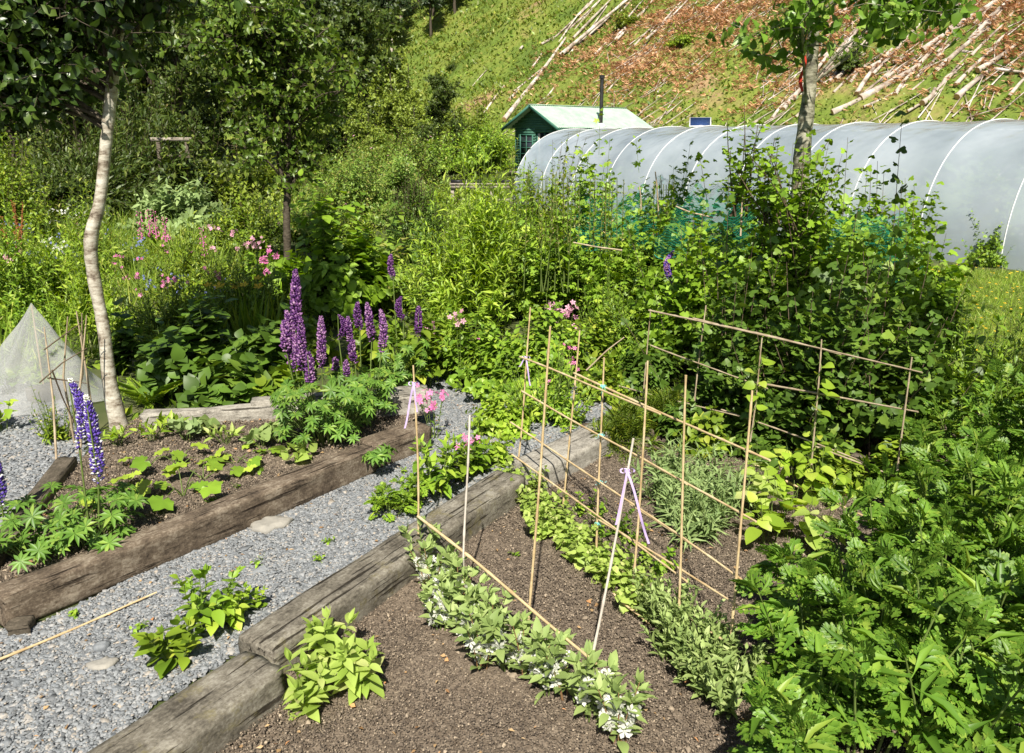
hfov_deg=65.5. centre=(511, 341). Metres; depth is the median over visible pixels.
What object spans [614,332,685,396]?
herb tuft
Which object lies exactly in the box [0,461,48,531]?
lupin
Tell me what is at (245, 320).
iris clump
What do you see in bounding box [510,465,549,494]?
pea plant
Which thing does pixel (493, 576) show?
bamboo cane
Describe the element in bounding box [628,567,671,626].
lavender plant
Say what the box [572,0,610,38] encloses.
felled log
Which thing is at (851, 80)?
felled log
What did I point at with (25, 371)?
lettuce plant
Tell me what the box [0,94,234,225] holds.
willow shrub
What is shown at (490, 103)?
felled log
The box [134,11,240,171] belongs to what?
broadleaf tree
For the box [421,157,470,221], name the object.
leafy shrub
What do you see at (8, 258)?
campion
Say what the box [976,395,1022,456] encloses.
mugwort
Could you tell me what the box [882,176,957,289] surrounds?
currant bush
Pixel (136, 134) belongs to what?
willow shrub
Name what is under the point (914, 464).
mugwort
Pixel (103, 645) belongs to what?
flat stone
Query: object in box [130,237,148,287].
borage
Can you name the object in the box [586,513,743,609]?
bamboo cane
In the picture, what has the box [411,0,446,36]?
conifer tree
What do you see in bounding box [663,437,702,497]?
strappy plant
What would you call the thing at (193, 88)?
broadleaf tree
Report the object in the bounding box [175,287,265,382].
broadleaf herb
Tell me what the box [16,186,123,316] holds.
meadow herb
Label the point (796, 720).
mugwort
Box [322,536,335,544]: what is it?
tiny weed
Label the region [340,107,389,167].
broadleaf tree
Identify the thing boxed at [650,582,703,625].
lavender plant
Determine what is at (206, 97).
broadleaf tree
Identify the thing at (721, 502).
bamboo cane
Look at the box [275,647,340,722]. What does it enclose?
broadleaf seedling
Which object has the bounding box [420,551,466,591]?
broad bean plant
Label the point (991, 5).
felled log
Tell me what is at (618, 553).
pea plant
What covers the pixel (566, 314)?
campion
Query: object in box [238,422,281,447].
lettuce plant
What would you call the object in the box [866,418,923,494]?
garden weed
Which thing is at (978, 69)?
felled log
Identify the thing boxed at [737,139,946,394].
currant bush
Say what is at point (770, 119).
brash sticks
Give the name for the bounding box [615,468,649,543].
ribbon
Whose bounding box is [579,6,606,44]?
felled log
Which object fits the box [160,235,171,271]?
campion
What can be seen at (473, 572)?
broad bean plant
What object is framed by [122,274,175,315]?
campion
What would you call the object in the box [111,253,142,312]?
campion
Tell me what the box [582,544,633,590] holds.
pea plant
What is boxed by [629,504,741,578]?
bamboo cane
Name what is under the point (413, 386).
ribbon
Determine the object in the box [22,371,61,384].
lettuce plant
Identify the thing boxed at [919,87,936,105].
felled log
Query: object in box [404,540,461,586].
broad bean plant
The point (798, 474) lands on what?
climbing bean
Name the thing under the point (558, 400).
herb tuft
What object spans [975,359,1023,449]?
mugwort
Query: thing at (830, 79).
felled log
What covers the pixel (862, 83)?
felled log
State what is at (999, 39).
felled log
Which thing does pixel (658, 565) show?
pea plant
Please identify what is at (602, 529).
pea plant
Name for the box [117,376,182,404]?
fern
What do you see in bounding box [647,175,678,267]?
seeding stems
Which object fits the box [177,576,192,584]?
tiny weed
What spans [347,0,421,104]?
broadleaf tree
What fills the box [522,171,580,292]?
seeding stems
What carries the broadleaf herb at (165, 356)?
on the ground at (938, 110)
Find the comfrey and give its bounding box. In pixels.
[112,172,235,239]
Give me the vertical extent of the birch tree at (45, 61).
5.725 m
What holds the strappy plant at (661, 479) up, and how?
on the soil at (468, 664)
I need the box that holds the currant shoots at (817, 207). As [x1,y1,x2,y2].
[747,146,844,236]
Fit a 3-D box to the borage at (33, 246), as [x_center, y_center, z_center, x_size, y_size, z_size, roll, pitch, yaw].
[-6.507,-1.026,11.180,0.659,1.118,0.500,0,14,0]
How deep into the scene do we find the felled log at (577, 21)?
64.74 m
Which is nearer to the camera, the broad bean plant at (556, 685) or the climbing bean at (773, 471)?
the broad bean plant at (556, 685)
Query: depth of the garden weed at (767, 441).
5.70 m
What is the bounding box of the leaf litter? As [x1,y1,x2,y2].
[1,380,875,752]
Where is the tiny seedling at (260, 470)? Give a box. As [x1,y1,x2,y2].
[257,466,263,474]
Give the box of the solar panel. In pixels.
[689,117,710,126]
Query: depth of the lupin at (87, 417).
4.26 m
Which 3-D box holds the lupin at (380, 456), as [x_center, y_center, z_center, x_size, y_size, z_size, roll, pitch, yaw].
[-0.920,0.785,5.517,0.258,0.156,0.265,12,19,40]
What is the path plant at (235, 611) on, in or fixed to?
on the gravel path at (177, 690)
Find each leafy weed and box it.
[904,288,1023,427]
[973,310,1023,406]
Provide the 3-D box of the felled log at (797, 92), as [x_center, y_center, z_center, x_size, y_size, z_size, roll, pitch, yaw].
[14.138,-12.525,37.795,0.245,3.294,5.252,13,19,42]
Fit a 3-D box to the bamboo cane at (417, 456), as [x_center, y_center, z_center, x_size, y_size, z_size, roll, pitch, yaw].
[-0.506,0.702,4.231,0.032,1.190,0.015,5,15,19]
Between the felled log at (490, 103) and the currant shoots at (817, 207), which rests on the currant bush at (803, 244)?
the currant shoots at (817, 207)
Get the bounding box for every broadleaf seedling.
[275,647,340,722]
[296,604,359,674]
[327,633,384,704]
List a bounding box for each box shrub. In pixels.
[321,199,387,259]
[380,168,447,255]
[443,192,512,231]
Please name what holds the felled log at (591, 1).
on the ground at (938, 110)
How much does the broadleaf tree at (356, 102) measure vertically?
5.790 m
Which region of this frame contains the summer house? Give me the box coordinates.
[501,75,652,173]
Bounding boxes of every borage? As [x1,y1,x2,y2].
[15,228,58,285]
[30,242,76,302]
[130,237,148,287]
[143,267,183,303]
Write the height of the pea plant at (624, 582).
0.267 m
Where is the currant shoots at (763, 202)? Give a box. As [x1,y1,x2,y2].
[723,137,832,224]
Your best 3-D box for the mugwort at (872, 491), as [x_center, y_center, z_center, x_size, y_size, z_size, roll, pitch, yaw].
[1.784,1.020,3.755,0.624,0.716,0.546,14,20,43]
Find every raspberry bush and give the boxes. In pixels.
[426,304,507,385]
[451,334,578,406]
[501,295,591,384]
[567,305,619,378]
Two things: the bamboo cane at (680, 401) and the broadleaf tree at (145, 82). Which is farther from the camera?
the broadleaf tree at (145, 82)
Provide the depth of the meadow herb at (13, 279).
9.51 m
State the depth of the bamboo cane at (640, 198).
9.27 m
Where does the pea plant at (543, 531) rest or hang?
on the soil at (468, 664)
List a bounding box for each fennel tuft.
[587,393,670,464]
[627,380,701,437]
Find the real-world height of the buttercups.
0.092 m
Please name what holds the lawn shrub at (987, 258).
on the ground at (938, 110)
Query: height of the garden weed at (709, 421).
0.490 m
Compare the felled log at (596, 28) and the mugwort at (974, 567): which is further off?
the felled log at (596, 28)
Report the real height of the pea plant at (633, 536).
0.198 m
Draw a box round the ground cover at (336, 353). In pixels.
[0,165,978,419]
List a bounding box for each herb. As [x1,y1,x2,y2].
[0,181,78,337]
[10,173,157,281]
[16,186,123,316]
[27,385,74,444]
[30,218,155,342]
[97,297,156,374]
[108,259,243,360]
[117,202,256,309]
[134,318,211,399]
[157,228,316,326]
[172,345,265,407]
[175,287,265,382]
[229,302,308,379]
[242,361,302,403]
[273,315,335,364]
[347,302,412,371]
[394,314,454,386]
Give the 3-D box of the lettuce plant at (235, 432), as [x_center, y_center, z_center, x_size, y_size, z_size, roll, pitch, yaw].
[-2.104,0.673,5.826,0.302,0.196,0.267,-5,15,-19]
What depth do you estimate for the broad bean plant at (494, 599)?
3.56 m
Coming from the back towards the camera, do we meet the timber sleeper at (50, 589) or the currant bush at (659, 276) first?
the currant bush at (659, 276)
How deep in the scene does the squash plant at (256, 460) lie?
5.40 m
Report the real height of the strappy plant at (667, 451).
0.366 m
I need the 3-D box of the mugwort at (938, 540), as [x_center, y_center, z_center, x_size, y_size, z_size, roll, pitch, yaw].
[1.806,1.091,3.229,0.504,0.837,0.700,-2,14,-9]
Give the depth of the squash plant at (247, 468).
5.44 m
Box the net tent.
[0,304,103,415]
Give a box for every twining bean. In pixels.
[738,351,774,455]
[796,355,839,491]
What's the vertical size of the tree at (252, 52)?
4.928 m
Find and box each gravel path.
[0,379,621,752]
[0,386,87,507]
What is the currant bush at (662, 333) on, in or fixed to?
on the ground at (938, 110)
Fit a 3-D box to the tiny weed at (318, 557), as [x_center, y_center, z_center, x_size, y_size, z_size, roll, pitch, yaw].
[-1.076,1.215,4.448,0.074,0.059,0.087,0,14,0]
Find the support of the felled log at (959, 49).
on the ground at (938, 110)
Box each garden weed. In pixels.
[650,398,704,442]
[672,406,743,459]
[731,418,802,472]
[802,431,875,499]
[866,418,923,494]
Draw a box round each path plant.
[131,615,204,678]
[169,563,245,635]
[219,581,256,630]
[249,586,268,609]
[363,481,422,521]
[389,472,429,508]
[408,430,465,498]
[440,441,484,482]
[452,428,493,474]
[475,430,513,467]
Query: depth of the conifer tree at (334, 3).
86.69 m
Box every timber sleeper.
[0,444,376,627]
[0,456,77,567]
[87,651,285,752]
[139,403,306,427]
[238,470,525,676]
[250,389,368,411]
[357,421,431,468]
[373,385,432,416]
[512,423,616,488]
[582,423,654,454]
[804,446,877,479]
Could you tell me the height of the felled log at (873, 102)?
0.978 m
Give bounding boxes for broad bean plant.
[398,516,441,564]
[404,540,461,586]
[417,570,466,630]
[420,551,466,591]
[440,557,491,619]
[446,583,500,645]
[449,605,504,669]
[460,587,515,658]
[477,605,533,671]
[503,610,555,683]
[522,616,568,704]
[537,628,608,704]
[563,640,620,722]
[580,668,657,752]
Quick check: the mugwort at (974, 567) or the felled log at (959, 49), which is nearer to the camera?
the mugwort at (974, 567)
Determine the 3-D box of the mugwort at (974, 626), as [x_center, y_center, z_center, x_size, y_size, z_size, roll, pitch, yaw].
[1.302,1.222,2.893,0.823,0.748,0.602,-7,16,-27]
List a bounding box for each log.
[25,380,72,403]
[484,85,504,111]
[502,37,566,121]
[514,67,542,90]
[540,16,584,45]
[552,2,592,40]
[558,3,587,41]
[559,0,627,56]
[568,0,598,29]
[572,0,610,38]
[574,0,599,29]
[576,0,594,15]
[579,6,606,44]
[588,0,623,35]
[606,71,627,92]
[616,1,651,40]
[617,0,642,31]
[633,29,648,45]
[644,0,687,40]
[771,94,792,117]
[781,53,828,110]
[819,29,858,76]
[827,40,865,82]
[829,27,855,59]
[831,97,861,114]
[832,68,858,92]
[834,53,865,81]
[848,72,859,83]
[854,48,892,95]
[857,64,895,96]
[858,63,921,99]
[862,49,886,68]
[862,84,906,107]
[871,34,908,75]
[886,55,917,77]
[892,67,917,95]
[906,88,942,112]
[911,72,932,89]
[914,44,948,78]
[917,40,941,63]
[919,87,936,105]
[921,29,950,51]
[933,25,991,70]
[936,62,965,90]
[937,54,967,86]
[941,72,956,82]
[948,0,997,30]
[953,45,996,86]
[954,68,990,99]
[967,3,1004,40]
[969,26,1001,55]
[972,2,994,25]
[975,42,1016,72]
[993,67,1020,72]
[995,29,1012,44]
[1008,77,1023,96]
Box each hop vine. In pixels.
[504,154,603,323]
[531,108,655,309]
[573,202,664,328]
[595,135,708,272]
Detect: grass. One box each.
[0,70,505,204]
[0,201,263,369]
[212,0,1018,161]
[930,261,1023,409]
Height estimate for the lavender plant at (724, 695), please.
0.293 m
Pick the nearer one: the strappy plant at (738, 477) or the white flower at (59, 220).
the strappy plant at (738, 477)
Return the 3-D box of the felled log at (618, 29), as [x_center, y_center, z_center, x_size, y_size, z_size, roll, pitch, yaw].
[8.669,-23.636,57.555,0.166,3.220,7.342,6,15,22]
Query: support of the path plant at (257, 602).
on the gravel path at (177, 690)
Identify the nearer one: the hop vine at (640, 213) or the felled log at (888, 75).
the hop vine at (640, 213)
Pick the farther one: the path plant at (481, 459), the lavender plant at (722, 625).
the path plant at (481, 459)
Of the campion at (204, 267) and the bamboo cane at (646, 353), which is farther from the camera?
the campion at (204, 267)
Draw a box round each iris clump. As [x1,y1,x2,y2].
[196,281,272,340]
[207,274,289,346]
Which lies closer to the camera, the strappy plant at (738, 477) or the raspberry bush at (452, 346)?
the strappy plant at (738, 477)
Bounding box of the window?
[519,134,532,160]
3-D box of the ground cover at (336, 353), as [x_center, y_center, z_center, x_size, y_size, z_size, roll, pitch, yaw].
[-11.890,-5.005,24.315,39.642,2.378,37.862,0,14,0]
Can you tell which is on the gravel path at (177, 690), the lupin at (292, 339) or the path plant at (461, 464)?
the path plant at (461, 464)
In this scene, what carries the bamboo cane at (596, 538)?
on the soil at (468, 664)
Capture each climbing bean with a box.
[727,468,776,513]
[741,459,789,510]
[743,444,793,491]
[743,485,799,544]
[762,480,811,539]
[774,443,818,491]
[791,496,852,551]
[796,447,851,505]
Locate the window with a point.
(526, 140)
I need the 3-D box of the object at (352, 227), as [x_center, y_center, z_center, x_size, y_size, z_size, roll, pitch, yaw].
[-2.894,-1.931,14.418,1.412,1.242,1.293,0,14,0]
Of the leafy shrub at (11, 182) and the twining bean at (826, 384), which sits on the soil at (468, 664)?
the twining bean at (826, 384)
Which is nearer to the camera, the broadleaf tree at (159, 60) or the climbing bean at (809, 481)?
the climbing bean at (809, 481)
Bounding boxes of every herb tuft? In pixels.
[465,385,539,442]
[488,338,604,431]
[572,349,633,405]
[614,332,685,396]
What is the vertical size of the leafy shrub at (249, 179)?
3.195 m
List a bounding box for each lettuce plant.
[0,372,25,393]
[6,366,44,386]
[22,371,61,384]
[101,423,132,444]
[130,417,172,440]
[153,409,189,430]
[164,416,202,441]
[197,414,222,436]
[203,422,243,444]
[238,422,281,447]
[263,417,298,441]
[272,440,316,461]
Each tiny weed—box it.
[68,608,78,618]
[128,620,148,632]
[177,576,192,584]
[250,553,264,568]
[313,551,324,562]
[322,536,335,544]
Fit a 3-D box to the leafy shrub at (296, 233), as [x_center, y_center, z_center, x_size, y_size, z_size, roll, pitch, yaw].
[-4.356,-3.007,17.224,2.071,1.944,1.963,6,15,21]
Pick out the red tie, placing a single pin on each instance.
(800, 81)
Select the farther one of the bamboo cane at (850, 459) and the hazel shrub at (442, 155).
the hazel shrub at (442, 155)
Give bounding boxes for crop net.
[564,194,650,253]
[624,175,713,245]
[654,182,759,261]
[811,210,924,281]
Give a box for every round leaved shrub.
[233,249,311,300]
[289,169,397,328]
[362,203,434,312]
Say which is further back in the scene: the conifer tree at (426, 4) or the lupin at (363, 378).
the conifer tree at (426, 4)
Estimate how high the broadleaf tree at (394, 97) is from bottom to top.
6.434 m
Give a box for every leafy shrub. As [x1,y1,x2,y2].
[0,123,81,254]
[130,106,239,212]
[187,171,290,257]
[190,118,271,201]
[200,147,267,214]
[212,135,302,202]
[265,168,371,248]
[275,135,351,190]
[340,83,390,151]
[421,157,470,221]
[505,128,586,264]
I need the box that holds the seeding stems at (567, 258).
[551,176,606,292]
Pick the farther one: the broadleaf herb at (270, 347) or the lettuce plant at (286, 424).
the broadleaf herb at (270, 347)
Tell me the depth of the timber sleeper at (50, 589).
4.44 m
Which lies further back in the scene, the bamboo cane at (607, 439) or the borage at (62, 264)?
the borage at (62, 264)
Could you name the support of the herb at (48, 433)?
on the gravel path at (17, 453)
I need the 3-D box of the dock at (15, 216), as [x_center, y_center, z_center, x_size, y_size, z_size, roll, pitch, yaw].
[-7.512,-1.456,12.199,0.234,1.408,0.198,0,14,0]
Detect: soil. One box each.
[0,414,421,581]
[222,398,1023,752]
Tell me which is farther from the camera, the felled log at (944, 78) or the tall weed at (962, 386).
the felled log at (944, 78)
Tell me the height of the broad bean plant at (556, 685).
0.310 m
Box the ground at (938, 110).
[0,0,1023,722]
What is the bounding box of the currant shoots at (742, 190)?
[718,104,770,216]
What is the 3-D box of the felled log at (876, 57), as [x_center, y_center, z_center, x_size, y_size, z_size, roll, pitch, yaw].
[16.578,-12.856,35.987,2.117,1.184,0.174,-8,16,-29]
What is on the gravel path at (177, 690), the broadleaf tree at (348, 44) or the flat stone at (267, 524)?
the flat stone at (267, 524)
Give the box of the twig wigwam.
[39,311,95,458]
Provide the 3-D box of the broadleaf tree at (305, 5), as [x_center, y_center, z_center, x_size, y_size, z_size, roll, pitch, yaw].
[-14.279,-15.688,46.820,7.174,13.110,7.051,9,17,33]
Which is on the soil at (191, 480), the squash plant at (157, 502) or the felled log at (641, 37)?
the squash plant at (157, 502)
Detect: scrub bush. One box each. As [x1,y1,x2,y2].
[444,57,457,70]
[609,0,645,30]
[630,0,645,9]
[663,12,701,48]
[830,28,887,71]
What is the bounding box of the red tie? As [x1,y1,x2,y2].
[798,55,806,91]
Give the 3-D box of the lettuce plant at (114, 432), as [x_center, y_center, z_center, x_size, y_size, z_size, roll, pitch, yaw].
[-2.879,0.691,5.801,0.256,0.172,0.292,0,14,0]
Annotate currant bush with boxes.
[614,177,793,437]
[621,200,735,377]
[630,137,790,336]
[673,222,795,377]
[683,129,845,362]
[725,190,914,459]
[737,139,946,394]
[779,165,864,248]
[797,110,985,459]
[807,155,989,330]
[872,180,1021,381]
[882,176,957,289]
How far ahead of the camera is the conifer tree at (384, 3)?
84.88 m
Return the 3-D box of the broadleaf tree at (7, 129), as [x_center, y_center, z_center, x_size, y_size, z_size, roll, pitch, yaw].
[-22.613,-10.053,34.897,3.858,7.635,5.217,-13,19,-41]
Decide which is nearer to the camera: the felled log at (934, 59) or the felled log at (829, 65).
the felled log at (934, 59)
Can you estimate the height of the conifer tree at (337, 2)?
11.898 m
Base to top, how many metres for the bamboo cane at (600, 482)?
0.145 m
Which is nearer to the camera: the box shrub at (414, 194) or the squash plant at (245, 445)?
the squash plant at (245, 445)
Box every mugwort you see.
[725,647,879,752]
[728,563,917,736]
[748,538,900,641]
[768,517,927,706]
[799,565,1004,752]
[818,477,950,619]
[819,513,983,750]
[851,550,1023,752]
[856,451,976,559]
[864,502,1023,618]
[883,415,1009,503]
[884,497,1023,703]
[893,426,1018,564]
[908,584,1023,752]
[911,394,1023,464]
[933,517,1023,708]
[938,439,1023,552]
[943,376,1023,503]
[947,444,1023,617]
[968,459,1023,613]
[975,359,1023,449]
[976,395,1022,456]
[999,373,1023,491]
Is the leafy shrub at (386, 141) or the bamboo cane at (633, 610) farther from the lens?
the leafy shrub at (386, 141)
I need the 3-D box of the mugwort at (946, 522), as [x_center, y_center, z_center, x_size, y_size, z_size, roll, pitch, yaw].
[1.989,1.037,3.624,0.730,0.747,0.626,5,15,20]
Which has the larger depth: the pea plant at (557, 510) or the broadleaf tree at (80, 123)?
the broadleaf tree at (80, 123)
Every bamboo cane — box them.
[0,592,156,660]
[412,365,419,534]
[417,515,596,664]
[462,415,470,586]
[510,421,687,540]
[511,454,687,582]
[518,307,530,456]
[519,356,660,414]
[521,390,687,484]
[526,326,550,636]
[561,330,580,514]
[573,242,622,250]
[573,372,770,460]
[586,337,623,370]
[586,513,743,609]
[592,438,633,649]
[595,357,604,546]
[613,593,649,624]
[615,565,728,643]
[619,385,747,418]
[621,446,756,522]
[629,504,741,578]
[631,361,648,598]
[639,186,641,208]
[642,309,650,399]
[648,309,922,372]
[650,344,767,388]
[655,172,658,210]
[676,206,712,217]
[678,375,686,614]
[693,317,840,354]
[694,305,706,400]
[721,409,856,459]
[729,390,752,654]
[740,169,744,235]
[749,338,762,444]
[754,381,918,412]
[755,465,862,515]
[808,339,821,489]
[815,446,894,475]
[896,357,912,474]
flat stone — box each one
[85,656,118,670]
[92,640,110,652]
[250,515,293,533]
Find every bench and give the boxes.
[150,137,191,175]
[450,182,514,207]
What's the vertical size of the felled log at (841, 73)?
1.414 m
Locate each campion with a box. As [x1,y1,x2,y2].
[0,247,20,270]
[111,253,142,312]
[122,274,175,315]
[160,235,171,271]
[172,266,220,293]
[207,224,254,284]
[244,236,270,273]
[259,248,278,274]
[416,383,448,437]
[447,309,465,391]
[455,433,479,453]
[544,299,578,328]
[563,343,579,392]
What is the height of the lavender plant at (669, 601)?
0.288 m
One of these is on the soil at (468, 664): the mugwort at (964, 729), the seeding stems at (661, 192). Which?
the mugwort at (964, 729)
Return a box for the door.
[537,133,549,140]
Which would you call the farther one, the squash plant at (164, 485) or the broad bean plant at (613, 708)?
the squash plant at (164, 485)
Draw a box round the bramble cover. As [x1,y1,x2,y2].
[333,0,1023,156]
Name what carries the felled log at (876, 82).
on the ground at (938, 110)
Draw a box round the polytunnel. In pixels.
[514,118,1023,270]
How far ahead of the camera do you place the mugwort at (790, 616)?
3.15 m
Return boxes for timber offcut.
[5,615,35,635]
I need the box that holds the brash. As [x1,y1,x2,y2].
[488,0,1023,125]
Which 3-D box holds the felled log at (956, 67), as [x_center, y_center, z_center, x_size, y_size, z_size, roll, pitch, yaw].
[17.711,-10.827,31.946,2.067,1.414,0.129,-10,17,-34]
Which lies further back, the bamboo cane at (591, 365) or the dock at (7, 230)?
the dock at (7, 230)
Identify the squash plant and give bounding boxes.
[77,474,170,508]
[118,450,186,479]
[130,442,224,471]
[134,461,223,510]
[161,456,246,490]
[207,446,266,470]
[223,447,279,471]
[242,439,294,462]
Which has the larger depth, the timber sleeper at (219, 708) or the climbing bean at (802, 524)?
the climbing bean at (802, 524)
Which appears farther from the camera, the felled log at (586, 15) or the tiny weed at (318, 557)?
the felled log at (586, 15)
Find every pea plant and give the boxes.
[492,448,524,475]
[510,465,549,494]
[510,475,561,514]
[519,484,569,515]
[523,502,572,542]
[524,489,572,525]
[541,500,586,544]
[552,510,591,552]
[560,523,597,568]
[567,527,610,570]
[575,488,607,519]
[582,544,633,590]
[584,532,631,575]
[587,509,634,537]
[595,552,652,595]
[612,512,651,544]
[614,560,664,613]
[639,542,678,577]
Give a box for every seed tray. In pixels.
[451,176,465,182]
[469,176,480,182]
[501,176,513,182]
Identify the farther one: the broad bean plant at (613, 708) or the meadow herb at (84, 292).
the meadow herb at (84, 292)
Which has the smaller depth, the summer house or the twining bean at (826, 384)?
the twining bean at (826, 384)
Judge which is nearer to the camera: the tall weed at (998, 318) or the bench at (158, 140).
the tall weed at (998, 318)
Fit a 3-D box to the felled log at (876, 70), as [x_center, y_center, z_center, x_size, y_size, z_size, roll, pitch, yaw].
[17.028,-12.922,35.467,3.442,2.269,0.158,-11,18,-38]
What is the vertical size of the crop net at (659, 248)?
0.879 m
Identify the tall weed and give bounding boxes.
[939,366,974,437]
[959,313,1011,414]
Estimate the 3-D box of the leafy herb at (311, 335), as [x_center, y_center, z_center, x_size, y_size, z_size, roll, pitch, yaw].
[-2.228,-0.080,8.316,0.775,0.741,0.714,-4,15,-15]
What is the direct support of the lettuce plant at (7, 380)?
on the gravel path at (17, 453)
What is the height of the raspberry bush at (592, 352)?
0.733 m
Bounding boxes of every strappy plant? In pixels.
[626,452,692,507]
[639,429,691,479]
[649,476,705,530]
[653,482,736,552]
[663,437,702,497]
[666,463,727,514]
[683,471,747,534]
[684,454,762,512]
[688,432,744,485]
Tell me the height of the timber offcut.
0.071 m
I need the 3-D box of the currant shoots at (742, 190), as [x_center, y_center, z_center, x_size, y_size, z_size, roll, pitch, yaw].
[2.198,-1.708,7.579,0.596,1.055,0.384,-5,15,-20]
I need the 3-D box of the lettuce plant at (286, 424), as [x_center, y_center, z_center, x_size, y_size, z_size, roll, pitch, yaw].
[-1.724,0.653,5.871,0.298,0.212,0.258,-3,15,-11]
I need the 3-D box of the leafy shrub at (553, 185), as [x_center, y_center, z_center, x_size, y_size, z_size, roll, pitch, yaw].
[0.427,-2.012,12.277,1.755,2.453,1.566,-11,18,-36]
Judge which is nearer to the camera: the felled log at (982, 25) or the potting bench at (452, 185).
the potting bench at (452, 185)
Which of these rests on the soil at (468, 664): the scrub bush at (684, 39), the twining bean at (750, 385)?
the twining bean at (750, 385)
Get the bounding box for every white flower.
[43,237,66,268]
[48,204,70,240]
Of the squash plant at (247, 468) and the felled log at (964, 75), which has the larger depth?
the felled log at (964, 75)
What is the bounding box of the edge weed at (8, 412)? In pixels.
[0,399,18,430]
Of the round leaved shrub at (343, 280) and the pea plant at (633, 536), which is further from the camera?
the round leaved shrub at (343, 280)
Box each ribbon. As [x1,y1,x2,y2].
[404,382,418,427]
[519,356,530,385]
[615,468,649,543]
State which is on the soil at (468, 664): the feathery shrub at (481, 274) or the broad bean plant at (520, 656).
the broad bean plant at (520, 656)
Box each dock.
[0,216,21,255]
[8,200,23,260]
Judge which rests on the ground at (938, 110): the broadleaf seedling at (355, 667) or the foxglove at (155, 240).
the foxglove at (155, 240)
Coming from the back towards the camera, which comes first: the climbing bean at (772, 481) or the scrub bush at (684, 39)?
the scrub bush at (684, 39)
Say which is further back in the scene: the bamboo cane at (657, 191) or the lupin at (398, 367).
the bamboo cane at (657, 191)
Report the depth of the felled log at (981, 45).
32.17 m
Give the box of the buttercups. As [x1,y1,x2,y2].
[932,264,1021,369]
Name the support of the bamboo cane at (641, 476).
on the soil at (468, 664)
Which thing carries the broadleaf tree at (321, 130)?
on the ground at (938, 110)
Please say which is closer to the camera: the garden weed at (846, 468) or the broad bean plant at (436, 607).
the broad bean plant at (436, 607)
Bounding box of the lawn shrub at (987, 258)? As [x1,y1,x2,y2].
[962,210,1012,268]
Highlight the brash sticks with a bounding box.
[506,0,1023,146]
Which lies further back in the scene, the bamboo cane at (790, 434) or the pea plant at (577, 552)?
the bamboo cane at (790, 434)
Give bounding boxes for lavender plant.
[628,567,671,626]
[638,598,693,662]
[646,571,694,630]
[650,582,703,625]
[664,611,713,682]
[672,593,726,643]
[680,627,734,701]
[684,606,737,658]
[684,617,753,675]
[703,642,749,720]
[717,625,774,695]
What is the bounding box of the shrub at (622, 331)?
[576,263,646,365]
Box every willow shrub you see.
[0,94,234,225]
[56,56,202,213]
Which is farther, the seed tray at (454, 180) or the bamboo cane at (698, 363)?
the seed tray at (454, 180)
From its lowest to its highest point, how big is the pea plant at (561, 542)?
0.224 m
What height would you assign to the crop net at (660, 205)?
0.958 m
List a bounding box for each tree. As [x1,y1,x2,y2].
[0,0,267,434]
[0,69,38,174]
[12,18,116,174]
[94,43,204,146]
[126,29,224,150]
[130,54,215,120]
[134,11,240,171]
[152,0,384,267]
[160,2,285,168]
[191,0,320,172]
[206,0,254,127]
[252,6,343,183]
[283,115,333,185]
[284,29,369,161]
[304,0,403,144]
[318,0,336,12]
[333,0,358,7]
[333,79,383,160]
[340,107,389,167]
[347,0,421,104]
[362,49,427,121]
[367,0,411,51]
[368,67,421,154]
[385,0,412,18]
[389,102,437,158]
[410,121,442,174]
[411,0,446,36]
[422,83,457,150]
[423,72,465,119]
[439,105,469,145]
[445,117,472,155]
[453,0,455,13]
[465,105,494,142]
[703,0,981,250]
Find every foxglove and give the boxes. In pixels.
[135,211,149,252]
[142,209,156,253]
[148,209,164,259]
[161,217,172,257]
[198,227,214,264]
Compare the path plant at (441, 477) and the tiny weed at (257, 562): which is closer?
the tiny weed at (257, 562)
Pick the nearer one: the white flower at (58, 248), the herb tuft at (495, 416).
the herb tuft at (495, 416)
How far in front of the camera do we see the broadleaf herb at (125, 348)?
7.97 m
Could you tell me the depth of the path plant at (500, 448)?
5.72 m
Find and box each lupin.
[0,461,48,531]
[0,509,87,573]
[19,378,148,561]
[269,268,382,446]
[316,301,400,428]
[362,442,398,466]
[373,254,430,386]
[663,250,673,283]
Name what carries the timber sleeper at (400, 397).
on the soil at (191, 480)
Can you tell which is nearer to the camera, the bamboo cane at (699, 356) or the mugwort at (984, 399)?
the mugwort at (984, 399)
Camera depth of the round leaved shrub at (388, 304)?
10.70 m
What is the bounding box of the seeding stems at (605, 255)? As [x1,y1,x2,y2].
[559,172,624,289]
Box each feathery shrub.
[385,181,475,323]
[390,124,525,338]
[471,156,564,307]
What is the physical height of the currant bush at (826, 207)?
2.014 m
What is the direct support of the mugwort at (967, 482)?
on the soil at (468, 664)
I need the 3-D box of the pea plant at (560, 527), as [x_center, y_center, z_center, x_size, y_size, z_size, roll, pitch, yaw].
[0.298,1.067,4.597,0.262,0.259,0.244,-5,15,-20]
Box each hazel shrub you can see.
[411,105,472,175]
[436,107,514,173]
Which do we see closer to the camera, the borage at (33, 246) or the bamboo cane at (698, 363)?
the bamboo cane at (698, 363)

